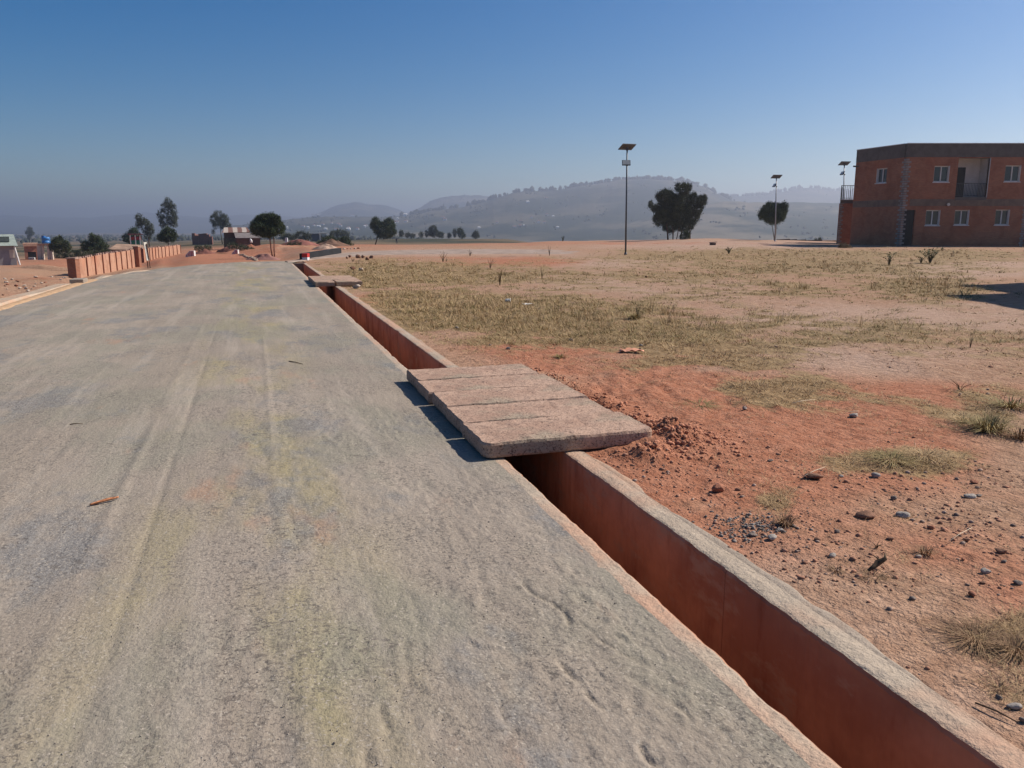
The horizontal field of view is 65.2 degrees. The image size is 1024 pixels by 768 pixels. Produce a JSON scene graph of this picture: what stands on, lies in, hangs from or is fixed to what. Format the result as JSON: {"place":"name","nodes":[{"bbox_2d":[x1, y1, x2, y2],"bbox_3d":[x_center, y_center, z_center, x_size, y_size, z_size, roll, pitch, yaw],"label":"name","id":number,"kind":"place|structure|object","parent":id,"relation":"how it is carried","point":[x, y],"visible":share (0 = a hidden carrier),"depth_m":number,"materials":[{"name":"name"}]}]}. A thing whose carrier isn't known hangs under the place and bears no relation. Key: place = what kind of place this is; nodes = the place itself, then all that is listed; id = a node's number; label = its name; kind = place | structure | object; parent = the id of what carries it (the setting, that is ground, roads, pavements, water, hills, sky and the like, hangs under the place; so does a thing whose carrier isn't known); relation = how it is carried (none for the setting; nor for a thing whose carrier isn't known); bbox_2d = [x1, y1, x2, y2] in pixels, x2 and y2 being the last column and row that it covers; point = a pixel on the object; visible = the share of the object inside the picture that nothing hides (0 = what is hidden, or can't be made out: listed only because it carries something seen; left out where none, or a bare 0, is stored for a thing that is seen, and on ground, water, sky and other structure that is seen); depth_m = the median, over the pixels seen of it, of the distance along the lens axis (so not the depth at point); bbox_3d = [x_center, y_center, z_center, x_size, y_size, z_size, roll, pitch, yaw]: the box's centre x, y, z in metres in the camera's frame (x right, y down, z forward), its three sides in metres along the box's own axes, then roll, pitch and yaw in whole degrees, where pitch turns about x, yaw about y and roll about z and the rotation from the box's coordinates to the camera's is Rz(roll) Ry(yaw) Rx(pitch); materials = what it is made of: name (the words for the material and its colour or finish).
{"place":"outdoors","nodes":[
{"label":"outdoors","id":0,"kind":"place"},
{"bbox_2d":[0,212,305,232],"bbox_3d":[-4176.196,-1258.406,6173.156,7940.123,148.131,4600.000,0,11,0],"label":"hills","id":1,"kind":"structure","parent":0,"point":[102,224],"depth_m":5334.40,"materials":[{"name":"grey plant"}]},
{"bbox_2d":[14,175,853,242],"bbox_3d":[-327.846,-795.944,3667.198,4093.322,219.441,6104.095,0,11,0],"label":"woodland","id":2,"kind":"object","parent":1,"relation":"on","point":[107,238],"visible":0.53,"depth_m":2422.62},
{"bbox_2d":[121,228,541,241],"bbox_3d":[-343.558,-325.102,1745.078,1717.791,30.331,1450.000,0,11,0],"label":"hills","id":3,"kind":"structure","parent":0,"point":[364,232],"depth_m":1544.38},
{"bbox_2d":[308,202,405,217],"bbox_3d":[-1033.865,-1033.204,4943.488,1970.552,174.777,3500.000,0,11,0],"label":"hills","id":4,"kind":"structure","parent":0,"point":[364,210],"depth_m":4472.73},
{"bbox_2d":[0,261,810,767],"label":"road","id":5,"kind":"structure","parent":0,"point":[342,479],"depth_m":3.72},
{"bbox_2d":[0,279,97,310],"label":"gutter sand","id":6,"kind":"structure","parent":5,"relation":"on","point":[43,294],"depth_m":18.82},
{"bbox_2d":[90,496,118,505],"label":"dry leaf","id":7,"kind":"object","parent":5,"relation":"on","point":[104,500],"visible":1,"depth_m":4.68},
{"bbox_2d":[2,309,768,767],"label":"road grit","id":8,"kind":"object","parent":5,"relation":"on","point":[292,645],"visible":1,"depth_m":3.00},
{"bbox_2d":[287,249,579,261],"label":"side road","id":9,"kind":"structure","parent":0,"point":[473,251],"depth_m":48.55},
{"bbox_2d":[407,195,497,214],"bbox_3d":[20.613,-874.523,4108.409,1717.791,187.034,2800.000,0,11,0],"label":"hills","id":10,"kind":"structure","parent":0,"point":[449,201],"depth_m":3920.55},
{"bbox_2d":[231,179,738,240],"bbox_3d":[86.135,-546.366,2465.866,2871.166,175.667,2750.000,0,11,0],"label":"hills","id":11,"kind":"structure","parent":0,"point":[505,211],"depth_m":1957.75,"materials":[{"name":"grass"},{"name":"soil"},{"name":"foliage"}]},
{"bbox_2d":[0,233,1023,751],"bbox_3d":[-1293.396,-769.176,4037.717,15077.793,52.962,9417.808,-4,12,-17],"label":"ground","id":12,"kind":"structure","parent":0,"point":[896,635],"depth_m":7.97,"materials":[{"name":"soil"}]},
{"bbox_2d":[0,234,20,264],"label":"grey house","id":13,"kind":"structure","parent":12,"relation":"on","point":[8,251],"depth_m":89.06,"materials":[{"name":"paint"}]},
{"bbox_2d":[24,225,34,242],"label":"hazy tree","id":14,"kind":"object","parent":12,"relation":"on","point":[29,230],"visible":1,"depth_m":687.59,"materials":[{"name":"green plant"}]},
{"bbox_2d":[23,243,37,259],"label":"house","id":15,"kind":"structure","parent":12,"relation":"on","point":[30,249],"depth_m":130.29,"materials":[{"name":"orange brick"}]},
{"bbox_2d":[0,283,70,305],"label":"kerb","id":16,"kind":"structure","parent":12,"relation":"on","point":[9,299],"depth_m":18.40,"materials":[{"name":"concrete"}]},
{"bbox_2d":[15,265,67,270],"bbox_3d":[-36.231,-8.918,61.436,6.975,0.510,2.092,0,11,0],"label":"earth mound","id":17,"kind":"object","parent":12,"relation":"on","point":[46,267],"visible":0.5,"depth_m":60.97,"materials":[{"name":"soil"}]},
{"bbox_2d":[37,244,53,259],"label":"tank stand","id":18,"kind":"object","parent":12,"relation":"on","point":[41,252],"visible":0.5,"depth_m":126.50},
{"bbox_2d":[48,235,72,254],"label":"pine bush","id":19,"kind":"object","parent":12,"relation":"on","point":[54,246],"visible":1,"depth_m":115.74,"materials":[{"name":"green plant"}]},
{"bbox_2d":[54,248,88,257],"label":"bush","id":20,"kind":"object","parent":12,"relation":"on","point":[76,253],"visible":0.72,"depth_m":137.57,"materials":[{"name":"green plant"}]},
{"bbox_2d":[65,257,80,277],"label":"brick pillar","id":21,"kind":"structure","parent":12,"relation":"on","point":[73,265],"depth_m":48.62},
{"bbox_2d":[69,278,87,283],"bbox_3d":[-12.357,-2.917,22.823,0.360,0.180,0.650,-4,12,-17],"label":"kerb block","id":22,"kind":"object","parent":12,"relation":"on","point":[78,280],"depth_m":22.54,"materials":[{"name":"concrete"}]},
{"bbox_2d":[80,232,109,252],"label":"pine bush","id":23,"kind":"object","parent":12,"relation":"on","point":[96,242],"visible":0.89,"depth_m":107.86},
{"bbox_2d":[82,248,110,255],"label":"bush","id":24,"kind":"object","parent":12,"relation":"on","point":[92,252],"visible":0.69,"depth_m":74.80,"materials":[{"name":"green plant"}]},
{"bbox_2d":[79,248,134,277],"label":"boundary wall","id":25,"kind":"structure","parent":12,"relation":"on","point":[102,263],"depth_m":61.59,"materials":[{"name":"pink brick"}]},
{"bbox_2d":[109,244,143,250],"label":"building","id":26,"kind":"structure","parent":12,"relation":"on","point":[116,247],"depth_m":100.22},
{"bbox_2d":[121,226,141,243],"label":"pine bush","id":27,"kind":"object","parent":12,"relation":"on","point":[126,236],"visible":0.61,"depth_m":147.31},
{"bbox_2d":[128,234,142,244],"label":"kiosk","id":28,"kind":"object","parent":12,"relation":"on","point":[135,240],"visible":0.46,"depth_m":122.98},
{"bbox_2d":[132,246,141,266],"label":"brick pillar","id":29,"kind":"structure","parent":12,"relation":"on","point":[137,255],"depth_m":76.17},
{"bbox_2d":[134,212,154,246],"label":"eucalyptus tree","id":30,"kind":"object","parent":12,"relation":"on","point":[146,224],"visible":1,"depth_m":166.58,"materials":[{"name":"green plant"}]},
{"bbox_2d":[143,242,150,267],"bbox_3d":[-27.037,-9.494,59.301,0.332,2.004,0.233,0,11,0],"label":"sign","id":31,"kind":"object","parent":12,"relation":"on","point":[146,251],"visible":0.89,"depth_m":59.21,"materials":[{"name":"white metal"}]},
{"bbox_2d":[140,244,180,262],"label":"boundary wall","id":32,"kind":"structure","parent":12,"relation":"on","point":[155,252],"depth_m":95.08,"materials":[{"name":"pink brick"}]},
{"bbox_2d":[154,226,178,244],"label":"tree","id":33,"kind":"object","parent":12,"relation":"on","point":[167,233],"visible":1,"depth_m":109.69,"materials":[{"name":"green plant"}]},
{"bbox_2d":[156,197,178,239],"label":"eucalyptus tree","id":34,"kind":"object","parent":12,"relation":"on","point":[168,205],"visible":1,"depth_m":185.48,"materials":[{"name":"green plant"}]},
{"bbox_2d":[192,233,212,244],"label":"ruined walls","id":35,"kind":"structure","parent":12,"relation":"on","point":[203,239],"depth_m":211.67,"materials":[{"name":"brick"}]},
{"bbox_2d":[194,244,212,251],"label":"bush","id":36,"kind":"object","parent":12,"relation":"on","point":[201,248],"visible":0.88,"depth_m":94.43,"materials":[{"name":"green plant"}]},
{"bbox_2d":[209,210,231,243],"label":"eucalyptus tree","id":37,"kind":"object","parent":12,"relation":"on","point":[221,221],"visible":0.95,"depth_m":224.74,"materials":[{"name":"green plant"}]},
{"bbox_2d":[226,241,254,250],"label":"bush","id":38,"kind":"object","parent":12,"relation":"on","point":[237,247],"visible":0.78,"depth_m":90.83,"materials":[{"name":"green plant"}]},
{"bbox_2d":[222,227,261,246],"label":"shed","id":39,"kind":"structure","parent":12,"relation":"on","point":[241,236],"depth_m":127.30,"materials":[{"name":"metal"}]},
{"bbox_2d":[246,254,279,259],"bbox_3d":[-17.166,-8.739,55.356,2.800,0.563,1.680,0,11,0],"label":"earth mound","id":40,"kind":"object","parent":12,"relation":"on","point":[264,257],"visible":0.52,"depth_m":54.95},
{"bbox_2d":[248,211,286,256],"bbox_3d":[-18.553,-11.317,60.912,2.851,3.724,2.116,0,11,0],"label":"pine tree","id":41,"kind":"object","parent":12,"relation":"on","point":[269,225],"visible":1,"depth_m":60.45,"materials":[{"name":"green plant"}]},
{"bbox_2d":[279,229,311,241],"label":"bush","id":42,"kind":"object","parent":12,"relation":"on","point":[295,236],"visible":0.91,"depth_m":196.50,"materials":[{"name":"green plant"}]},
{"bbox_2d":[281,239,319,245],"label":"earth mound","id":43,"kind":"object","parent":12,"relation":"on","point":[305,242],"visible":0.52,"depth_m":97.83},
{"bbox_2d":[310,233,320,240],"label":"dark shed","id":44,"kind":"structure","parent":12,"relation":"on","point":[316,236],"depth_m":293.22,"materials":[{"name":"metal"}]},
{"bbox_2d":[299,248,340,259],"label":"culvert parapet","id":45,"kind":"structure","parent":12,"relation":"on","point":[308,255],"depth_m":41.68,"materials":[{"name":"concrete"}]},
{"bbox_2d":[311,244,336,249],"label":"sand pile","id":46,"kind":"object","parent":12,"relation":"on","point":[324,246],"visible":0.61,"depth_m":70.61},
{"bbox_2d":[318,239,349,245],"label":"earth mound","id":47,"kind":"object","parent":12,"relation":"on","point":[333,242],"visible":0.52,"depth_m":109.64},
{"bbox_2d":[316,235,353,245],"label":"bush","id":48,"kind":"object","parent":12,"relation":"on","point":[345,239],"visible":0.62,"depth_m":117.63,"materials":[{"name":"green plant"}]},
{"bbox_2d":[328,228,349,238],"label":"bush","id":49,"kind":"object","parent":12,"relation":"on","point":[338,233],"visible":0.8,"depth_m":294.43,"materials":[{"name":"green plant"}]},
{"bbox_2d":[369,216,397,244],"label":"tree","id":50,"kind":"object","parent":12,"relation":"on","point":[385,229],"visible":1,"depth_m":146.81,"materials":[{"name":"green plant"}]},
{"bbox_2d":[428,225,439,237],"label":"hedgerow tree","id":51,"kind":"object","parent":12,"relation":"on","point":[433,230],"visible":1,"depth_m":304.42,"materials":[{"name":"green plant"}]},
{"bbox_2d":[456,227,466,238],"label":"hedgerow tree","id":52,"kind":"object","parent":12,"relation":"on","point":[461,233],"visible":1,"depth_m":303.82,"materials":[{"name":"green plant"}]},
{"bbox_2d":[618,143,635,254],"bbox_3d":[6.329,-10.164,44.462,0.820,6.093,0.619,-4,12,-20],"label":"solar lamp","id":53,"kind":"object","parent":12,"relation":"on","point":[626,162],"visible":0.93,"depth_m":44.11,"materials":[{"name":"metal"}]},
{"bbox_2d":[619,347,643,351],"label":"litter","id":54,"kind":"object","parent":12,"relation":"on","point":[628,349],"visible":1,"depth_m":10.30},
{"bbox_2d":[531,367,756,487],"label":"soil clods","id":55,"kind":"object","parent":12,"relation":"on","point":[660,425],"visible":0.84,"depth_m":5.92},
{"bbox_2d":[291,263,1023,767],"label":"drainage ditch","id":56,"kind":"object","parent":12,"relation":"on","point":[803,679],"visible":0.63,"depth_m":3.51,"materials":[{"name":"concrete"}]},
{"bbox_2d":[313,280,334,286],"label":"cover slab","id":57,"kind":"object","parent":56,"relation":"on","point":[320,283],"depth_m":21.33,"materials":[{"name":"concrete"}]},
{"bbox_2d":[308,275,351,280],"bbox_3d":[-5.390,-3.141,23.760,1.251,0.118,0.846,-4,12,-17],"label":"cover slab","id":58,"kind":"object","parent":56,"relation":"on","point":[309,277],"depth_m":23.72,"materials":[{"name":"concrete"}]},
{"bbox_2d":[310,277,356,283],"bbox_3d":[-5.080,-2.961,22.837,1.271,0.123,1.065,-4,12,-17],"label":"cover slab","id":59,"kind":"object","parent":56,"relation":"on","point":[325,278],"depth_m":22.78,"materials":[{"name":"concrete"}]},
{"bbox_2d":[333,279,361,285],"bbox_3d":[-4.511,-2.788,21.959,0.691,0.122,0.916,-4,12,-17],"label":"cover slab","id":60,"kind":"object","parent":56,"relation":"on","point":[346,282],"depth_m":21.56,"materials":[{"name":"concrete"}]},
{"bbox_2d":[407,364,538,388],"bbox_3d":[-0.406,-0.080,8.266,1.278,0.116,0.611,-4,12,-17],"label":"cover slab","id":61,"kind":"object","parent":56,"relation":"on","point":[414,376],"depth_m":8.20,"materials":[{"name":"concrete"}]},
{"bbox_2d":[417,374,564,402],"bbox_3d":[-0.210,0.032,7.709,1.330,0.111,0.589,-4,12,-17],"label":"cover slab","id":62,"kind":"object","parent":56,"relation":"on","point":[426,389],"depth_m":7.66,"materials":[{"name":"concrete"}]},
{"bbox_2d":[432,384,587,415],"bbox_3d":[-0.026,0.141,7.149,1.287,0.115,0.608,-4,12,-17],"label":"cover slab","id":63,"kind":"object","parent":56,"relation":"on","point":[442,401],"depth_m":7.08,"materials":[{"name":"concrete"}]},
{"bbox_2d":[446,398,612,432],"bbox_3d":[0.142,0.256,6.578,1.276,0.111,0.598,-4,12,-17],"label":"cover slab","id":64,"kind":"object","parent":56,"relation":"on","point":[457,417],"depth_m":6.53,"materials":[{"name":"concrete"}]},
{"bbox_2d":[462,412,651,457],"bbox_3d":[0.342,0.366,6.008,1.331,0.115,0.630,-4,12,-17],"label":"cover slab","id":65,"kind":"object","parent":56,"relation":"on","point":[508,438],"depth_m":5.83,"materials":[{"name":"concrete"}]},
{"bbox_2d":[647,181,707,239],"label":"tree","id":66,"kind":"object","parent":12,"relation":"on","point":[670,208],"visible":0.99,"depth_m":84.47,"materials":[{"name":"green plant"}]},
{"bbox_2d":[678,228,691,239],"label":"bush","id":67,"kind":"object","parent":12,"relation":"on","point":[686,234],"visible":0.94,"depth_m":80.50,"materials":[{"name":"green plant"}]},
{"bbox_2d":[667,398,726,409],"bbox_3d":[1.697,0.183,7.276,0.647,0.031,0.647,0,11,0],"label":"grass tuft","id":68,"kind":"object","parent":12,"relation":"on","point":[703,404],"visible":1,"depth_m":7.29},
{"bbox_2d":[712,482,724,491],"bbox_3d":[1.268,0.639,4.921,0.082,0.060,0.046,0,11,0],"label":"stone","id":69,"kind":"object","parent":12,"relation":"on","point":[717,487],"visible":1,"depth_m":4.91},
{"bbox_2d":[439,334,1023,669],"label":"soil crumbs","id":70,"kind":"object","parent":12,"relation":"on","point":[852,558],"visible":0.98,"depth_m":4.42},
{"bbox_2d":[691,508,813,547],"bbox_3d":[1.304,0.767,4.332,0.771,0.037,0.577,0,11,0],"label":"gravel patch","id":71,"kind":"object","parent":12,"relation":"on","point":[756,523],"visible":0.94,"depth_m":4.31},
{"bbox_2d":[757,200,788,236],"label":"tree","id":72,"kind":"object","parent":12,"relation":"on","point":[766,213],"visible":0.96,"depth_m":75.77,"materials":[{"name":"green plant"}]},
{"bbox_2d":[771,175,781,240],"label":"solar lamp","id":73,"kind":"object","parent":12,"relation":"on","point":[776,177],"visible":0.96,"depth_m":70.13,"materials":[{"name":"metal"}]},
{"bbox_2d":[770,510,804,527],"bbox_3d":[1.482,0.733,4.326,0.215,0.075,0.222,0,11,0],"label":"grass tuft","id":74,"kind":"object","parent":12,"relation":"on","point":[785,520],"visible":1,"depth_m":4.33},
{"bbox_2d":[567,379,1023,684],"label":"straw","id":75,"kind":"object","parent":12,"relation":"on","point":[899,521],"visible":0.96,"depth_m":4.26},
{"bbox_2d":[580,336,1023,674],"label":"gravel","id":76,"kind":"structure","parent":12,"relation":"on","point":[923,521],"depth_m":4.52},
{"bbox_2d":[804,472,823,478],"bbox_3d":[1.941,0.596,5.140,0.115,0.040,0.071,9,14,37],"label":"stone","id":77,"kind":"object","parent":12,"relation":"on","point":[814,475],"visible":1,"depth_m":5.13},
{"bbox_2d":[838,161,850,198],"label":"solar lamp","id":78,"kind":"object","parent":12,"relation":"on","point":[844,163],"visible":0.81,"depth_m":65.80,"materials":[{"name":"metal"}]},
{"bbox_2d":[855,510,875,518],"bbox_3d":[1.979,0.728,4.477,0.095,0.038,0.094,-10,15,-40],"label":"stone","id":79,"kind":"object","parent":12,"relation":"on","point":[868,514],"visible":1,"depth_m":4.46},
{"bbox_2d":[850,565,900,584],"bbox_3d":[1.675,0.888,3.705,0.259,0.025,0.272,0,11,0],"label":"grass tuft","id":80,"kind":"object","parent":12,"relation":"on","point":[881,577],"visible":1,"depth_m":3.71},
{"bbox_2d":[867,553,886,571],"bbox_3d":[1.718,0.842,3.788,0.114,0.075,0.052,-3,12,-15],"label":"root","id":81,"kind":"object","parent":12,"relation":"on","point":[877,563],"visible":1,"depth_m":3.78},
{"bbox_2d":[853,446,937,467],"bbox_3d":[2.627,0.509,5.527,0.605,0.043,0.605,0,11,0],"label":"grass tuft","id":82,"kind":"object","parent":12,"relation":"on","point":[892,457],"visible":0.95,"depth_m":5.54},
{"bbox_2d":[895,511,909,517],"bbox_3d":[2.204,0.736,4.514,0.084,0.034,0.060,3,12,17],"label":"stone","id":83,"kind":"object","parent":12,"relation":"on","point":[902,514],"visible":0.98,"depth_m":4.50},
{"bbox_2d":[909,543,939,557],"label":"grass tuft","id":84,"kind":"object","parent":12,"relation":"on","point":[930,550],"visible":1,"depth_m":3.99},
{"bbox_2d":[884,441,969,463],"bbox_3d":[2.913,0.489,5.626,0.656,0.040,0.630,0,11,0],"label":"grass tuft","id":85,"kind":"object","parent":12,"relation":"on","point":[914,449],"visible":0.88,"depth_m":5.66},
{"bbox_2d":[836,143,1023,245],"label":"brick building","id":86,"kind":"structure","parent":12,"relation":"on","point":[938,194],"depth_m":58.85,"materials":[{"name":"brick"}]},
{"bbox_2d":[875,168,886,183],"bbox_3d":[27.993,-15.722,60.475,0.280,1.145,1.200,-3,12,-16],"label":"window","id":87,"kind":"structure","parent":86,"relation":"in","point":[881,176],"depth_m":60.67,"materials":[{"name":"white glass"}]},
{"bbox_2d":[902,210,914,244],"bbox_3d":[29.167,-11.511,59.059,0.824,2.601,0.060,0,11,0],"label":"door","id":88,"kind":"structure","parent":86,"relation":"in","point":[907,240],"depth_m":59.02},
{"bbox_2d":[924,210,940,225],"bbox_3d":[30.896,-12.195,58.822,1.145,1.167,0.280,0,11,0],"label":"window","id":89,"kind":"structure","parent":86,"relation":"in","point":[932,216],"depth_m":58.89,"materials":[{"name":"white glass"}]},
{"bbox_2d":[932,166,949,182],"bbox_3d":[31.227,-15.253,58.218,1.218,1.201,0.280,0,11,0],"label":"window","id":90,"kind":"structure","parent":86,"relation":"in","point":[941,173],"depth_m":58.29,"materials":[{"name":"white glass"}]},
{"bbox_2d":[955,167,965,196],"bbox_3d":[33.150,-14.957,59.393,0.850,2.170,0.050,0,11,0],"label":"door","id":91,"kind":"structure","parent":86,"relation":"in","point":[961,170],"depth_m":59.31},
{"bbox_2d":[953,210,969,225],"bbox_3d":[33.022,-12.209,58.819,1.160,1.138,0.280,0,11,0],"label":"window","id":92,"kind":"structure","parent":86,"relation":"in","point":[961,218],"depth_m":58.89,"materials":[{"name":"white glass"}]},
{"bbox_2d":[994,210,1009,225],"bbox_3d":[35.995,-12.223,58.816,1.130,1.167,0.280,0,11,0],"label":"window","id":93,"kind":"structure","parent":86,"relation":"in","point":[1002,216],"depth_m":58.89,"materials":[{"name":"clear glass"}]},
{"bbox_2d":[1004,165,1020,181],"bbox_3d":[36.385,-15.284,58.212,1.233,1.208,0.280,0,11,0],"label":"window","id":94,"kind":"structure","parent":86,"relation":"in","point":[1012,172],"depth_m":58.29,"materials":[{"name":"white glass"}]},
{"bbox_2d":[919,247,943,262],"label":"shrub","id":95,"kind":"object","parent":12,"relation":"on","point":[931,256],"visible":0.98,"depth_m":35.16,"materials":[{"name":"green plant"}]},
{"bbox_2d":[936,411,983,424],"bbox_3d":[3.732,0.285,6.569,0.496,0.080,0.480,0,11,0],"label":"grass tuft","id":96,"kind":"object","parent":12,"relation":"on","point":[962,419],"visible":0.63,"depth_m":6.61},
{"bbox_2d":[915,608,1022,664],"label":"grass tuft","id":97,"kind":"object","parent":12,"relation":"on","point":[963,631],"visible":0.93,"depth_m":3.17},
{"bbox_2d":[952,410,1023,436],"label":"grass tuft","id":98,"kind":"object","parent":12,"relation":"on","point":[981,424],"visible":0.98,"depth_m":6.31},
{"bbox_2d":[968,392,1023,410],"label":"grass tuft","id":99,"kind":"object","parent":12,"relation":"on","point":[1010,405],"visible":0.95,"depth_m":7.17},
{"bbox_2d":[975,702,1018,722],"bbox_3d":[1.612,1.090,2.661,0.006,0.013,0.136,-8,14,-34],"label":"twig","id":100,"kind":"object","parent":12,"relation":"on","point":[990,708],"visible":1,"depth_m":2.66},
{"bbox_2d":[977,627,1023,664],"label":"grass tuft","id":101,"kind":"object","parent":12,"relation":"on","point":[1013,644],"visible":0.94,"depth_m":3.06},
{"bbox_2d":[988,680,1015,696],"bbox_3d":[1.709,1.066,2.812,0.123,0.026,0.117,-4,12,-21],"label":"grass tuft","id":102,"kind":"object","parent":12,"relation":"on","point":[1001,685],"visible":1,"depth_m":2.81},
{"bbox_2d":[993,424,1023,440],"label":"grass tuft","id":103,"kind":"object","parent":12,"relation":"on","point":[1019,435],"visible":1,"depth_m":6.10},
{"bbox_2d":[1006,702,1022,708],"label":"stone","id":104,"kind":"object","parent":12,"relation":"on","point":[1015,705],"visible":1,"depth_m":2.69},
{"bbox_2d":[0,0,1023,217],"label":"sky","id":105,"kind":"structure","parent":0,"point":[293,108],"materials":[{"name":"blue"}]},
{"bbox_2d":[348,249,979,329],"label":"tall grass","id":106,"kind":"structure","parent":0,"point":[579,314],"depth_m":17.55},
{"bbox_2d":[313,245,1023,709],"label":"dry grass","id":107,"kind":"structure","parent":0,"point":[781,495],"depth_m":12.63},
{"bbox_2d":[314,260,1023,345],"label":"grass","id":108,"kind":"structure","parent":0,"point":[621,335],"depth_m":15.27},
{"bbox_2d":[542,201,838,241],"bbox_3d":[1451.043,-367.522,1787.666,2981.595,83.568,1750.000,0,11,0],"label":"hills","id":109,"kind":"structure","parent":0,"point":[733,224],"depth_m":1352.75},
{"bbox_2d":[448,342,1023,709],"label":"dead grass","id":110,"kind":"structure","parent":0,"point":[760,391],"depth_m":7.35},
{"bbox_2d":[732,188,853,202],"bbox_3d":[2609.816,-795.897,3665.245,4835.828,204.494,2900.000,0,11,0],"label":"hills","id":111,"kind":"structure","parent":0,"point":[809,196],"depth_m":3328.36,"materials":[{"name":"grey soil"}]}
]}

